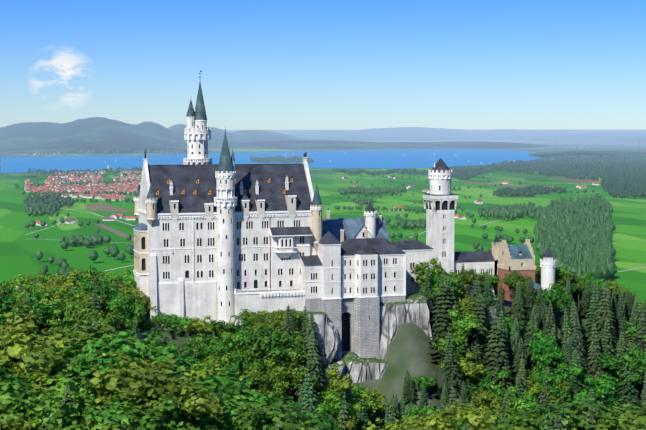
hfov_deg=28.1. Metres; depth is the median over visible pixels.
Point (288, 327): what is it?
spruce
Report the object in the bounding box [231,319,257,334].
terrace bush
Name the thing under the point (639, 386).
spruce
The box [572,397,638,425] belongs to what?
broadleaf
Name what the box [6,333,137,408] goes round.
broadleaf
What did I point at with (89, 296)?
broadleaf
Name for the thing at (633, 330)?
broadleaf
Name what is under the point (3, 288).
broadleaf
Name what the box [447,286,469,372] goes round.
spruce
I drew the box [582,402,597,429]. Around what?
spruce
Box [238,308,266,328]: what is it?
terrace bush
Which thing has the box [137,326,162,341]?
palas rock
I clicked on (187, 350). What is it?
broadleaf
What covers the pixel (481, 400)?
broadleaf
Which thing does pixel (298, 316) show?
terrace bush
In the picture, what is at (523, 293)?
court tree
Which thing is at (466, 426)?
spruce
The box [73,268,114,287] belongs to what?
broadleaf
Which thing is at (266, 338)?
broadleaf
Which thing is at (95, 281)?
spruce
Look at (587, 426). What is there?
broadleaf
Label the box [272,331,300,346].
broadleaf
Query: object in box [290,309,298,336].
spruce
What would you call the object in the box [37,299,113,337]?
broadleaf
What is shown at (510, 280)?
court tree
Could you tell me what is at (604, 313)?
spruce
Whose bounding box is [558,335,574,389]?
spruce
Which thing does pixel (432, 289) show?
court tree
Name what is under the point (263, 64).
sky
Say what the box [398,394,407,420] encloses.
spruce
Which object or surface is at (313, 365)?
spruce
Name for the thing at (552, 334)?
spruce
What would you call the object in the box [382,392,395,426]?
spruce
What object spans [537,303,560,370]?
spruce
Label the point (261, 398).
broadleaf
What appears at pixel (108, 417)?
broadleaf
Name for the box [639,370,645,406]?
spruce
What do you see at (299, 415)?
broadleaf
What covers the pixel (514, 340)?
spruce
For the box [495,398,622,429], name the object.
broadleaf
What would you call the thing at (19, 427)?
broadleaf
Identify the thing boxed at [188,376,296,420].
broadleaf
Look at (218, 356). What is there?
broadleaf
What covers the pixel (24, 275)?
broadleaf
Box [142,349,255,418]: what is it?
broadleaf
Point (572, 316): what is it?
spruce
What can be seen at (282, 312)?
terrace bush
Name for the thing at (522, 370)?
spruce
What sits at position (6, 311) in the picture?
broadleaf
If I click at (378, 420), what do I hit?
broadleaf
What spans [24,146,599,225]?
village houses
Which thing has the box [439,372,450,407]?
spruce
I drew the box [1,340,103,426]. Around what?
broadleaf
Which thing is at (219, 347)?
broadleaf
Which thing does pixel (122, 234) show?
roads and tracks
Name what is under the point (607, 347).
spruce
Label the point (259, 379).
broadleaf
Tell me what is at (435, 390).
spruce
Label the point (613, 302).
spruce
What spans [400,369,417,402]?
spruce
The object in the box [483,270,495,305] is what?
court spruce
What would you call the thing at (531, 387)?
broadleaf
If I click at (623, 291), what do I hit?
broadleaf
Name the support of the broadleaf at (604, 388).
on the ground at (409, 348)
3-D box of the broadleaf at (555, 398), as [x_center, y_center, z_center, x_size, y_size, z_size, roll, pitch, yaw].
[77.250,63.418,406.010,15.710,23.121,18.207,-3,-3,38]
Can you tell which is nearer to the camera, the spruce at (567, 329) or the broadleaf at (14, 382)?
the broadleaf at (14, 382)
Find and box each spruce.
[60,381,76,424]
[89,287,100,335]
[90,275,99,286]
[92,318,99,335]
[113,277,119,334]
[196,341,201,358]
[278,304,300,366]
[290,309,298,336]
[296,313,328,393]
[296,364,306,403]
[298,382,305,417]
[299,306,309,358]
[299,370,320,418]
[305,328,325,403]
[338,390,347,429]
[356,398,369,429]
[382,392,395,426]
[384,400,390,429]
[387,410,396,424]
[391,395,399,421]
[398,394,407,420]
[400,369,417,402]
[418,385,428,412]
[423,263,436,318]
[428,271,463,364]
[429,372,439,396]
[439,331,462,403]
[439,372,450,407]
[440,381,447,410]
[445,275,453,307]
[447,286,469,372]
[448,385,457,414]
[456,264,466,296]
[460,346,476,396]
[460,380,470,407]
[461,291,489,379]
[461,334,484,382]
[462,420,468,429]
[471,274,482,310]
[477,294,491,350]
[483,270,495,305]
[483,312,514,397]
[493,340,515,407]
[494,280,505,324]
[497,309,512,380]
[501,389,508,412]
[505,315,522,374]
[509,336,527,387]
[511,281,529,341]
[515,357,528,392]
[515,373,524,401]
[523,278,536,325]
[523,304,539,371]
[536,285,542,332]
[536,366,551,407]
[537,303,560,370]
[539,293,549,337]
[543,411,553,429]
[547,324,558,384]
[552,413,562,429]
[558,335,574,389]
[559,275,572,343]
[559,305,572,362]
[559,405,568,429]
[564,349,587,402]
[569,299,581,336]
[571,310,589,378]
[575,291,583,306]
[578,281,590,317]
[582,280,600,351]
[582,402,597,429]
[584,284,617,372]
[584,323,610,405]
[588,387,596,400]
[590,415,595,429]
[598,283,602,308]
[599,317,617,389]
[604,278,616,348]
[610,329,616,354]
[611,286,617,329]
[612,331,625,397]
[614,288,627,344]
[615,341,641,408]
[616,289,633,329]
[624,297,641,350]
[634,352,643,406]
[635,299,645,384]
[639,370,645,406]
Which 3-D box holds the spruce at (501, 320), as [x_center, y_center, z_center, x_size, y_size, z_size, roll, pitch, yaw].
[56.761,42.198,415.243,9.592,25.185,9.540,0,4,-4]
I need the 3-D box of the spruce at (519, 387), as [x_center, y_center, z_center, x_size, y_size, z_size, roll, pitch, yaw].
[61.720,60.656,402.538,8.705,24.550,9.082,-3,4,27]
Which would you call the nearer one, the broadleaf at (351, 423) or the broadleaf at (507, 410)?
the broadleaf at (507, 410)
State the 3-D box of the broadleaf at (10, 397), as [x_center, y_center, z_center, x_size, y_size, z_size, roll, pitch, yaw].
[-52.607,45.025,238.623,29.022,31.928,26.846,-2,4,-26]
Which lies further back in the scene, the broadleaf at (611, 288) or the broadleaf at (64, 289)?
the broadleaf at (611, 288)
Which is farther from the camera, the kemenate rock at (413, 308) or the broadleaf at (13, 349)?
the kemenate rock at (413, 308)
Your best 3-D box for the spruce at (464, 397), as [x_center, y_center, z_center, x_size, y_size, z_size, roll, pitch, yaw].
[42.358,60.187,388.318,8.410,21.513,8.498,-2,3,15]
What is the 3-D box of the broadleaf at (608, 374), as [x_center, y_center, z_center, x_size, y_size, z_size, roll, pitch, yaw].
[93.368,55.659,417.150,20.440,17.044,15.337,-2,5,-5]
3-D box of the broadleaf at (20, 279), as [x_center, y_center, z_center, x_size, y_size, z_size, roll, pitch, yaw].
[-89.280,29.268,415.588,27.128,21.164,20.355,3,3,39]
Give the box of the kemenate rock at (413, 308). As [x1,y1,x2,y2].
[376,294,431,358]
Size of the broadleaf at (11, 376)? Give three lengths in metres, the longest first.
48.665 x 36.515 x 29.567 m
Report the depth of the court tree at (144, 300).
392.43 m
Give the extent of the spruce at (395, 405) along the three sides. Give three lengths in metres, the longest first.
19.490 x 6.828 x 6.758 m
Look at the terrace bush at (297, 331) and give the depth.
387.13 m
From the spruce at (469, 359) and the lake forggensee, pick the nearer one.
the spruce at (469, 359)
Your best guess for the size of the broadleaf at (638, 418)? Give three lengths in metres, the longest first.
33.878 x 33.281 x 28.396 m
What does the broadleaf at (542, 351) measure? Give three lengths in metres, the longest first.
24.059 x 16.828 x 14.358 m
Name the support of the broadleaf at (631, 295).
on the ground at (409, 348)
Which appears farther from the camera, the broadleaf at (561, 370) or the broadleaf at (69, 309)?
the broadleaf at (561, 370)
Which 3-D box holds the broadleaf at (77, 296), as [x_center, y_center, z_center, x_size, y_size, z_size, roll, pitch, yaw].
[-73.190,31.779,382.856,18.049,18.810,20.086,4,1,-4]
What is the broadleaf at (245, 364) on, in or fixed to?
on the ground at (409, 348)
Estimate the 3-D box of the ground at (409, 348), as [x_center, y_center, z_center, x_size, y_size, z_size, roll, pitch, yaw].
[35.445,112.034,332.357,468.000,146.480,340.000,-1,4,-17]
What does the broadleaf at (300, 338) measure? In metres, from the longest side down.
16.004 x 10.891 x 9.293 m
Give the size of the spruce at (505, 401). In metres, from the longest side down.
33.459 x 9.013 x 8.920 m
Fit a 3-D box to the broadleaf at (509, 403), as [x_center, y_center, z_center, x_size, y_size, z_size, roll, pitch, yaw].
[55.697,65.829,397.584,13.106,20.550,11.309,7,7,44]
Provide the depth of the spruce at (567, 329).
419.15 m
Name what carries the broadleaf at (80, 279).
on the ground at (409, 348)
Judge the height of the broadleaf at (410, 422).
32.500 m
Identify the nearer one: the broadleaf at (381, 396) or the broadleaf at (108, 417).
the broadleaf at (108, 417)
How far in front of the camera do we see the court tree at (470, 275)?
436.51 m
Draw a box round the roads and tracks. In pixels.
[25,173,644,271]
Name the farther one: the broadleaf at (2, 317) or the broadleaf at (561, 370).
the broadleaf at (561, 370)
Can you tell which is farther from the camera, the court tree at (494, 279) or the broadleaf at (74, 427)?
the court tree at (494, 279)
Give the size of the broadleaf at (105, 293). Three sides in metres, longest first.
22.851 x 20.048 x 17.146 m
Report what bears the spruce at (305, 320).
on the ground at (409, 348)
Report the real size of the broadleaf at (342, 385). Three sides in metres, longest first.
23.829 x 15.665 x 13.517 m
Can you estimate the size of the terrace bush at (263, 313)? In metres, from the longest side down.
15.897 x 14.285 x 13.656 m
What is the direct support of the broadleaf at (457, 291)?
on the ground at (409, 348)
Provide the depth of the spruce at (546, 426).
276.97 m
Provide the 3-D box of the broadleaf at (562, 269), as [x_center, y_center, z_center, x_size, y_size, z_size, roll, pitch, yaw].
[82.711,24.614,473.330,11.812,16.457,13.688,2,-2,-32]
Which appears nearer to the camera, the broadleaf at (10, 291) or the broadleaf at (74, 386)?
the broadleaf at (74, 386)
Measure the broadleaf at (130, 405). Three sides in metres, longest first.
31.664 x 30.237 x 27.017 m
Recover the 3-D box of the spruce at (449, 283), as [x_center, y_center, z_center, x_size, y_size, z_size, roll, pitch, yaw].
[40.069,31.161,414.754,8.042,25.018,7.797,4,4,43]
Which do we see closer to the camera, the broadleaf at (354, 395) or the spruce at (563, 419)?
the spruce at (563, 419)
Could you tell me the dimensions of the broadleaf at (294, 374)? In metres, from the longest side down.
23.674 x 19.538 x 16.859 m
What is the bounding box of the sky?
[0,0,645,129]
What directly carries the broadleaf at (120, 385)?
on the ground at (409, 348)
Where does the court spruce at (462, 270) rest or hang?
on the ground at (409, 348)
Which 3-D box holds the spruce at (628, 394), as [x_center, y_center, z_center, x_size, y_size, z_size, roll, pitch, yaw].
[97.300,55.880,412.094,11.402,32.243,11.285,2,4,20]
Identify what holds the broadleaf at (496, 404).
on the ground at (409, 348)
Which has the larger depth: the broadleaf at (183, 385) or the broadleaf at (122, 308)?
the broadleaf at (122, 308)
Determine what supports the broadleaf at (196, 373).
on the ground at (409, 348)
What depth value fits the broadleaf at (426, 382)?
389.97 m
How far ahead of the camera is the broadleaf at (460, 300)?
419.40 m
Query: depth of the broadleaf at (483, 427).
264.22 m
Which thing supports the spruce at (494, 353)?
on the ground at (409, 348)
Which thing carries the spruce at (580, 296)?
on the ground at (409, 348)
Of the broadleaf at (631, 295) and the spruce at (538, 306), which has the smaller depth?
the spruce at (538, 306)
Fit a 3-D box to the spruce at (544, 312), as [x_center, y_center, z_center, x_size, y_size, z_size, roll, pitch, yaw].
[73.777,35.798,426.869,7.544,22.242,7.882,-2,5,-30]
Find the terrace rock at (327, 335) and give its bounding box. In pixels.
[227,311,338,362]
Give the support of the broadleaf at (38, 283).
on the ground at (409, 348)
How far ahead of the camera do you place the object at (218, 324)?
388.42 m
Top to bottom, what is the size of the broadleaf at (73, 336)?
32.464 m
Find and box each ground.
[0,130,645,320]
[60,299,641,428]
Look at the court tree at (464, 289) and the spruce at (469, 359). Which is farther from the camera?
the court tree at (464, 289)
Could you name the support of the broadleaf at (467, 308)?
on the ground at (409, 348)
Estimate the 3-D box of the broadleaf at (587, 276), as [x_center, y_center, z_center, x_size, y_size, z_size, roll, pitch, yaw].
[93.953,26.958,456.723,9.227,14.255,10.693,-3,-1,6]
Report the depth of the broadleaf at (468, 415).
276.31 m
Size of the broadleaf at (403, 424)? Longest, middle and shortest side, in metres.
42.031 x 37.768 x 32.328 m
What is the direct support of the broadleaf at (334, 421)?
on the ground at (409, 348)
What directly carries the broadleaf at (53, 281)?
on the ground at (409, 348)
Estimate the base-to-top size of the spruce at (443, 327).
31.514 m
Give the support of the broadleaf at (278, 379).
on the ground at (409, 348)
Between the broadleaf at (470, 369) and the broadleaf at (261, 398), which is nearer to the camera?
the broadleaf at (261, 398)
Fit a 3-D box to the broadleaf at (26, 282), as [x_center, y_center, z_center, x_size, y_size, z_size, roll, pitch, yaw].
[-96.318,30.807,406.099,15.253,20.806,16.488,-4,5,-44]
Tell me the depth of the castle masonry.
403.88 m
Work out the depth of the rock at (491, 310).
425.51 m
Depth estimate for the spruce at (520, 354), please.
410.38 m
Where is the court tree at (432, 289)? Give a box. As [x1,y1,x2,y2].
[416,283,441,309]
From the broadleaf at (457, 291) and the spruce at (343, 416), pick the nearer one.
the spruce at (343, 416)
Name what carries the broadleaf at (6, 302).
on the ground at (409, 348)
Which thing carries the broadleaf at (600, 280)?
on the ground at (409, 348)
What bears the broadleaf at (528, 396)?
on the ground at (409, 348)
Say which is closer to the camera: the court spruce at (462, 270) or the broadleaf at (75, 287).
the broadleaf at (75, 287)
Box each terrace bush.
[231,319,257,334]
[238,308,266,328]
[247,310,284,330]
[250,320,304,337]
[264,308,300,329]
[265,309,317,332]
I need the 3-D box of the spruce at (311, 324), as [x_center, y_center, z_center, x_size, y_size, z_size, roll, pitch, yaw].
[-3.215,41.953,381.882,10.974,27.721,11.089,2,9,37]
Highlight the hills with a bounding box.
[0,117,645,171]
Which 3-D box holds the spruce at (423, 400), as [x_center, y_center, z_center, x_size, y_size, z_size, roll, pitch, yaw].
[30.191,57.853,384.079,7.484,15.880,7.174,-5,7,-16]
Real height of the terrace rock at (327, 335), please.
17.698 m
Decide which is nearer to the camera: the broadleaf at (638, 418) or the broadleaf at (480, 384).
the broadleaf at (638, 418)
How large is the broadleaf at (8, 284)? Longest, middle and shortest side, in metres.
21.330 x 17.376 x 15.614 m
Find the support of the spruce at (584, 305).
on the ground at (409, 348)
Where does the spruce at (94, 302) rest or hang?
on the ground at (409, 348)
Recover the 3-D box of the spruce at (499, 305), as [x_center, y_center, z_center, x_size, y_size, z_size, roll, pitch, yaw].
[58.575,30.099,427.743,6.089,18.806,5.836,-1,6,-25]
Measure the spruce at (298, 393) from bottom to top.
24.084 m
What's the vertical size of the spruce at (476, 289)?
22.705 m
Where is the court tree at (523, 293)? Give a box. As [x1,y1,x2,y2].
[513,292,549,309]
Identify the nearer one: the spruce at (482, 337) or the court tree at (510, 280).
the spruce at (482, 337)
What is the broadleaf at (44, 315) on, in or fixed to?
on the ground at (409, 348)
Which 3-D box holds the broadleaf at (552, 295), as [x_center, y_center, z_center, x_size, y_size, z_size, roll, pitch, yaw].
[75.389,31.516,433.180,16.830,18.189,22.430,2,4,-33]
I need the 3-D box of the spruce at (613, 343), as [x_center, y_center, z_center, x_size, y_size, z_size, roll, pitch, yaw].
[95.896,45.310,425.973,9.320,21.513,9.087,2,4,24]
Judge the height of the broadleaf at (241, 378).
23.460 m
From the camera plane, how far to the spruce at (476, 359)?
407.30 m
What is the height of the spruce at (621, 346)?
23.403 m
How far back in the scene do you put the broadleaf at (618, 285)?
475.12 m
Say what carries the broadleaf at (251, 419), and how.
on the ground at (409, 348)
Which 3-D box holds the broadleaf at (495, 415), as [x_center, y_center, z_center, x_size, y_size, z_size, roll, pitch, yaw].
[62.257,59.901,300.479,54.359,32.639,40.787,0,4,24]
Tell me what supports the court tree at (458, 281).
on the ground at (409, 348)
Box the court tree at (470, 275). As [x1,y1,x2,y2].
[456,268,484,297]
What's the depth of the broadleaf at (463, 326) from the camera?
402.63 m
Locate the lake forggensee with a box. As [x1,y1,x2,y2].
[1,149,540,172]
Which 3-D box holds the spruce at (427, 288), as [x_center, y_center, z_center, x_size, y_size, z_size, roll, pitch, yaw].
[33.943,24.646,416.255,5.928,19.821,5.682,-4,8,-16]
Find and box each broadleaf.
[0,282,15,295]
[0,286,17,297]
[0,292,28,313]
[0,300,44,333]
[0,304,47,367]
[0,308,8,329]
[0,330,65,384]
[0,331,24,372]
[0,362,49,419]
[0,369,118,429]
[0,379,93,429]
[0,389,84,429]
[1,279,16,288]
[1,283,46,301]
[1,330,78,388]
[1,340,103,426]
[4,295,38,312]
[6,289,62,334]
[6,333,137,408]
[7,273,34,284]
[9,281,33,291]
[11,282,72,293]
[12,273,50,284]
[17,341,191,413]
[24,321,148,390]
[26,288,67,336]
[36,271,64,288]
[37,284,77,327]
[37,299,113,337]
[44,269,82,289]
[49,295,126,332]
[53,328,169,381]
[61,290,103,316]
[63,422,119,429]
[68,286,99,293]
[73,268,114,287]
[74,381,201,429]
[75,270,104,291]
[77,292,105,312]
[77,375,205,429]
[78,281,135,323]
[80,346,229,429]
[80,366,165,421]
[81,338,187,381]
[82,401,175,429]
[86,394,208,429]
[87,421,132,429]
[93,296,161,337]
[101,267,136,293]
[103,294,130,322]
[112,292,146,324]
[127,333,200,371]
[139,330,183,365]
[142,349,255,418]
[145,358,216,381]
[160,338,204,365]
[166,372,191,421]
[178,388,313,429]
[180,412,241,429]
[183,332,223,356]
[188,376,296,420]
[196,332,244,364]
[199,350,221,374]
[199,354,241,376]
[212,390,276,429]
[218,351,266,390]
[220,333,268,392]
[230,371,256,394]
[232,341,252,360]
[232,387,345,429]
[237,323,306,369]
[239,365,286,403]
[260,346,320,399]
[262,368,290,397]
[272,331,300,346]
[291,335,306,366]
[296,419,319,429]
[314,413,342,429]
[315,388,357,429]
[317,364,356,403]
[319,411,358,429]
[331,418,364,429]
[338,395,351,406]
[345,385,379,404]
[350,387,383,420]
[353,389,393,428]
[363,414,476,429]
[382,417,456,429]
[387,400,532,429]
[389,423,436,429]
[399,402,443,421]
[401,416,502,429]
[411,375,434,392]
[419,419,499,429]
[424,272,463,295]
[431,306,482,356]
[437,351,484,381]
[444,292,471,308]
[452,422,559,429]
[457,296,490,348]
[461,369,512,400]
[467,388,501,416]
[477,399,503,411]
[480,409,511,426]
[488,382,541,412]
[489,405,523,419]
[491,405,583,416]
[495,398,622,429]
[499,396,514,408]
[504,315,522,344]
[507,399,584,418]
[513,369,563,403]
[513,400,537,412]
[526,283,578,313]
[527,328,565,397]
[527,360,585,399]
[535,263,540,282]
[535,265,565,282]
[547,380,575,406]
[555,267,577,293]
[571,374,617,403]
[572,279,592,310]
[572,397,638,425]
[578,271,598,306]
[583,422,619,429]
[590,277,604,294]
[596,349,645,388]
[599,406,645,429]
[600,367,642,397]
[600,404,645,425]
[601,279,617,298]
[603,282,620,293]
[615,287,626,299]
[616,287,634,303]
[623,320,642,341]
[628,422,645,429]
[630,328,645,359]
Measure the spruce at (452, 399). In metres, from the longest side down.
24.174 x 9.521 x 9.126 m
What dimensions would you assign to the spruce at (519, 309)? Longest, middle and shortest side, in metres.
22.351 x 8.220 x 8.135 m
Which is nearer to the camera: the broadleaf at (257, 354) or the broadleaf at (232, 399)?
the broadleaf at (232, 399)
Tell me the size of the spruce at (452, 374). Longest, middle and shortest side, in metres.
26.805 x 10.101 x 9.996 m
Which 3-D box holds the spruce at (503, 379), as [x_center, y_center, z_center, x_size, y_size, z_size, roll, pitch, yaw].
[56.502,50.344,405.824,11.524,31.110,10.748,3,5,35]
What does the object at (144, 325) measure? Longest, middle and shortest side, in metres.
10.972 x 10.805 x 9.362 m
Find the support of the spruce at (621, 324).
on the ground at (409, 348)
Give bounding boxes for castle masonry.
[133,71,555,358]
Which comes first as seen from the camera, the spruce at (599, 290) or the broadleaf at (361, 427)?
the broadleaf at (361, 427)
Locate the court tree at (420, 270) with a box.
[410,257,451,286]
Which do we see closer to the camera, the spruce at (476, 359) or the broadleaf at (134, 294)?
the broadleaf at (134, 294)
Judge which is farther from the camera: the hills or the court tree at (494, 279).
the hills
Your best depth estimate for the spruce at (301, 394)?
365.82 m
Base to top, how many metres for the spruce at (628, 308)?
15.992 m
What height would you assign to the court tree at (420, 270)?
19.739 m
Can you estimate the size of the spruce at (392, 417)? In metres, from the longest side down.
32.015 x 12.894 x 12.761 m
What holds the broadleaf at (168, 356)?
on the ground at (409, 348)
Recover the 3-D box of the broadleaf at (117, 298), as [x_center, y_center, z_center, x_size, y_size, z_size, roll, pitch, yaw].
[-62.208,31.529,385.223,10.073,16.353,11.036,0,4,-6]
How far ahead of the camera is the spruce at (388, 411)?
379.82 m
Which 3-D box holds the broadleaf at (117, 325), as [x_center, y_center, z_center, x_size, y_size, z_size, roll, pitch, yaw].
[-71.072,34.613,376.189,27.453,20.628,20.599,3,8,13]
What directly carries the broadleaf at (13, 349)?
on the ground at (409, 348)
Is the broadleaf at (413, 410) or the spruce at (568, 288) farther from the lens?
the spruce at (568, 288)
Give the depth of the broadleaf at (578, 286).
449.20 m
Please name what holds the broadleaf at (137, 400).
on the ground at (409, 348)
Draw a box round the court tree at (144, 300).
[114,283,157,314]
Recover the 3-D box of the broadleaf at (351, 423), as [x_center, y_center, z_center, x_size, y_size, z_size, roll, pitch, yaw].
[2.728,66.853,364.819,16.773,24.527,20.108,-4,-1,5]
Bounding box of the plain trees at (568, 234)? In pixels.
[15,139,645,280]
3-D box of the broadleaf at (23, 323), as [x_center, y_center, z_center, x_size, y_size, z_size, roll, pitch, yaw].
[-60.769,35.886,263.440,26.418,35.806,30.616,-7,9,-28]
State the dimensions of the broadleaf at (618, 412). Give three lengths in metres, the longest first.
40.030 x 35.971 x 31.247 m
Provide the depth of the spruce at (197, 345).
374.42 m
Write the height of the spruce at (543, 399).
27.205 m
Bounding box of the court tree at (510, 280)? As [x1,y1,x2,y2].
[502,270,533,312]
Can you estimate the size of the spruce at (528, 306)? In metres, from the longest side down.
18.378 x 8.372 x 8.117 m
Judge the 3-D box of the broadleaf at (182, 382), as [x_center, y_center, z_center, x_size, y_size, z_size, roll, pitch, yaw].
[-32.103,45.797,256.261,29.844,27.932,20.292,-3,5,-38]
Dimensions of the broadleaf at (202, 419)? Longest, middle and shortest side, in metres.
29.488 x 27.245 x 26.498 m
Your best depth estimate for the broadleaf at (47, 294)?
378.77 m
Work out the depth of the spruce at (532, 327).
418.61 m
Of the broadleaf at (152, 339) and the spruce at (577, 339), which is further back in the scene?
the spruce at (577, 339)
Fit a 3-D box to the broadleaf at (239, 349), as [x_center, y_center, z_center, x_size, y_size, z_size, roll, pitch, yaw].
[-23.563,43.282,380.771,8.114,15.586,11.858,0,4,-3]
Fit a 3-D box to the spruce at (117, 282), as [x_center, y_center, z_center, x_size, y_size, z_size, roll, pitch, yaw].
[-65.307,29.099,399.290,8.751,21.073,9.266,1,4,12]
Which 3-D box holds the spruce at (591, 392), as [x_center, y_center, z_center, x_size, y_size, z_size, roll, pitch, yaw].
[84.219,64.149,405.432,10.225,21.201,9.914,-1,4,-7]
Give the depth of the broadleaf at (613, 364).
410.50 m
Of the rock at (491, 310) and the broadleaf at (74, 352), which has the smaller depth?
the broadleaf at (74, 352)
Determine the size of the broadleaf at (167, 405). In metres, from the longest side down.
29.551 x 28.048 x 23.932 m
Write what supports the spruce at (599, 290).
on the ground at (409, 348)
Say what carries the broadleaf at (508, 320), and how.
on the ground at (409, 348)
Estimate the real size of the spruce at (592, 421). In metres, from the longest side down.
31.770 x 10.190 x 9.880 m
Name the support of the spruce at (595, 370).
on the ground at (409, 348)
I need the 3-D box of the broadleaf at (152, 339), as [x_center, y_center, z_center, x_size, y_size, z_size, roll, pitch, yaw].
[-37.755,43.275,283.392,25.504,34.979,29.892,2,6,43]
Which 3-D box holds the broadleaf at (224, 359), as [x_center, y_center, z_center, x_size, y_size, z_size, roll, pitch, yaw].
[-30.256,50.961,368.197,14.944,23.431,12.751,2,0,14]
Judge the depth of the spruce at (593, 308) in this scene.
431.68 m
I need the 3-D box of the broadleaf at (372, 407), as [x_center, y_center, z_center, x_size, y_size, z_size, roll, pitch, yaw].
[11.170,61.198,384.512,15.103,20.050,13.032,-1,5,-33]
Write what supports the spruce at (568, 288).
on the ground at (409, 348)
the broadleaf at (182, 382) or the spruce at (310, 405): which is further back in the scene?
the spruce at (310, 405)
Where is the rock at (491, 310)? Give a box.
[429,306,505,347]
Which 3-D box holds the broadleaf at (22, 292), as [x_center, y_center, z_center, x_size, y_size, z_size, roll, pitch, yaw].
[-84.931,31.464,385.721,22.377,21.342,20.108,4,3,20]
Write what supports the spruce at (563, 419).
on the ground at (409, 348)
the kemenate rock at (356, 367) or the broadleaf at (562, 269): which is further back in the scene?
the broadleaf at (562, 269)
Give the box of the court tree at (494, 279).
[479,271,500,293]
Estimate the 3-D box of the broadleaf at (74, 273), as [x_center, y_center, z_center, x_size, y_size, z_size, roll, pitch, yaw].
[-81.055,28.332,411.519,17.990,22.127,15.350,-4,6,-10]
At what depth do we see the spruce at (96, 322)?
363.63 m
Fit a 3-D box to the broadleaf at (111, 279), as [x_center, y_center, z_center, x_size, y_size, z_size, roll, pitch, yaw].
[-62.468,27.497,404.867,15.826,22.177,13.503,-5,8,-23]
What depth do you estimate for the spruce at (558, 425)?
270.28 m
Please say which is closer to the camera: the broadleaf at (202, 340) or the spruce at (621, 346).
the broadleaf at (202, 340)
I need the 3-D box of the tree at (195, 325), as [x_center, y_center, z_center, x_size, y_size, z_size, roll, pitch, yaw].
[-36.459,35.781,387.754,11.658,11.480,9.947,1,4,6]
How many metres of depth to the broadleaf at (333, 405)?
366.42 m
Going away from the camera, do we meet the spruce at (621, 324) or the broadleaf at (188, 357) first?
the broadleaf at (188, 357)
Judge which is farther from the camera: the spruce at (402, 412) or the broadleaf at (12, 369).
the spruce at (402, 412)
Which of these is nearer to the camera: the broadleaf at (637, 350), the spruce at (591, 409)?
the spruce at (591, 409)
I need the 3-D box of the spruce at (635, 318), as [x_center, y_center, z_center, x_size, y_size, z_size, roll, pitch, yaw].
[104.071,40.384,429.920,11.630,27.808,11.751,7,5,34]
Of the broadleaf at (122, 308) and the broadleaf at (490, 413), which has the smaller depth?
the broadleaf at (490, 413)
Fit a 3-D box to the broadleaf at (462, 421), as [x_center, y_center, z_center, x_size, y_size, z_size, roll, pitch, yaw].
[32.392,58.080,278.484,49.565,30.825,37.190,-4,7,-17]
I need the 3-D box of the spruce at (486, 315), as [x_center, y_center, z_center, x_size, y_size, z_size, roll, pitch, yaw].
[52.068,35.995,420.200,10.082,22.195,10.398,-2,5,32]
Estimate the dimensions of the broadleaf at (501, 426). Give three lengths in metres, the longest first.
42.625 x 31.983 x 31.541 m
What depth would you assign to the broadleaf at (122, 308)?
379.01 m
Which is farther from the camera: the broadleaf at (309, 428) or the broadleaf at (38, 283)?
the broadleaf at (38, 283)
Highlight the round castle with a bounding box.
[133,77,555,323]
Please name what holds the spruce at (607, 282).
on the ground at (409, 348)
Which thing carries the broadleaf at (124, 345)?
on the ground at (409, 348)
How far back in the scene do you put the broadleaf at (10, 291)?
394.36 m
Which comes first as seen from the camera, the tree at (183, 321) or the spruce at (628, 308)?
the tree at (183, 321)
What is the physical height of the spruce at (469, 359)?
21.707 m
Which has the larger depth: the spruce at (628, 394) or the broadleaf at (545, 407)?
the spruce at (628, 394)
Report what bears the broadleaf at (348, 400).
on the ground at (409, 348)
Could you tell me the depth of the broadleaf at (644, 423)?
258.73 m
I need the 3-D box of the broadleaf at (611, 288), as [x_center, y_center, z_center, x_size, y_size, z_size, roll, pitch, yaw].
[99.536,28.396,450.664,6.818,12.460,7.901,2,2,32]
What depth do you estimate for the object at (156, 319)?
386.26 m
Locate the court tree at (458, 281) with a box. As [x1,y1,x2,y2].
[419,270,466,300]
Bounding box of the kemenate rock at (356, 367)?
[322,352,388,386]
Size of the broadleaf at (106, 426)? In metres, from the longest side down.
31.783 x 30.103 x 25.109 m
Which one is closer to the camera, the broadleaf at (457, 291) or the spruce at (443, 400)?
the spruce at (443, 400)
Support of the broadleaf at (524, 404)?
on the ground at (409, 348)
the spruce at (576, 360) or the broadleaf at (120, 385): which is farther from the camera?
the spruce at (576, 360)
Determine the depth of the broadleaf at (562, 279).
447.13 m
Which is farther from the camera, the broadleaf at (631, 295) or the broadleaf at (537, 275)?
the broadleaf at (631, 295)
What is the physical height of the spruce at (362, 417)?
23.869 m
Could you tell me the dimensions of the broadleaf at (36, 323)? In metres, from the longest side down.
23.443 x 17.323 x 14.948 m
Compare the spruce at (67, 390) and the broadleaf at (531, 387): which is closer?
the spruce at (67, 390)
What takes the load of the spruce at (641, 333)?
on the ground at (409, 348)
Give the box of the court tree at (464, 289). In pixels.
[448,270,467,293]

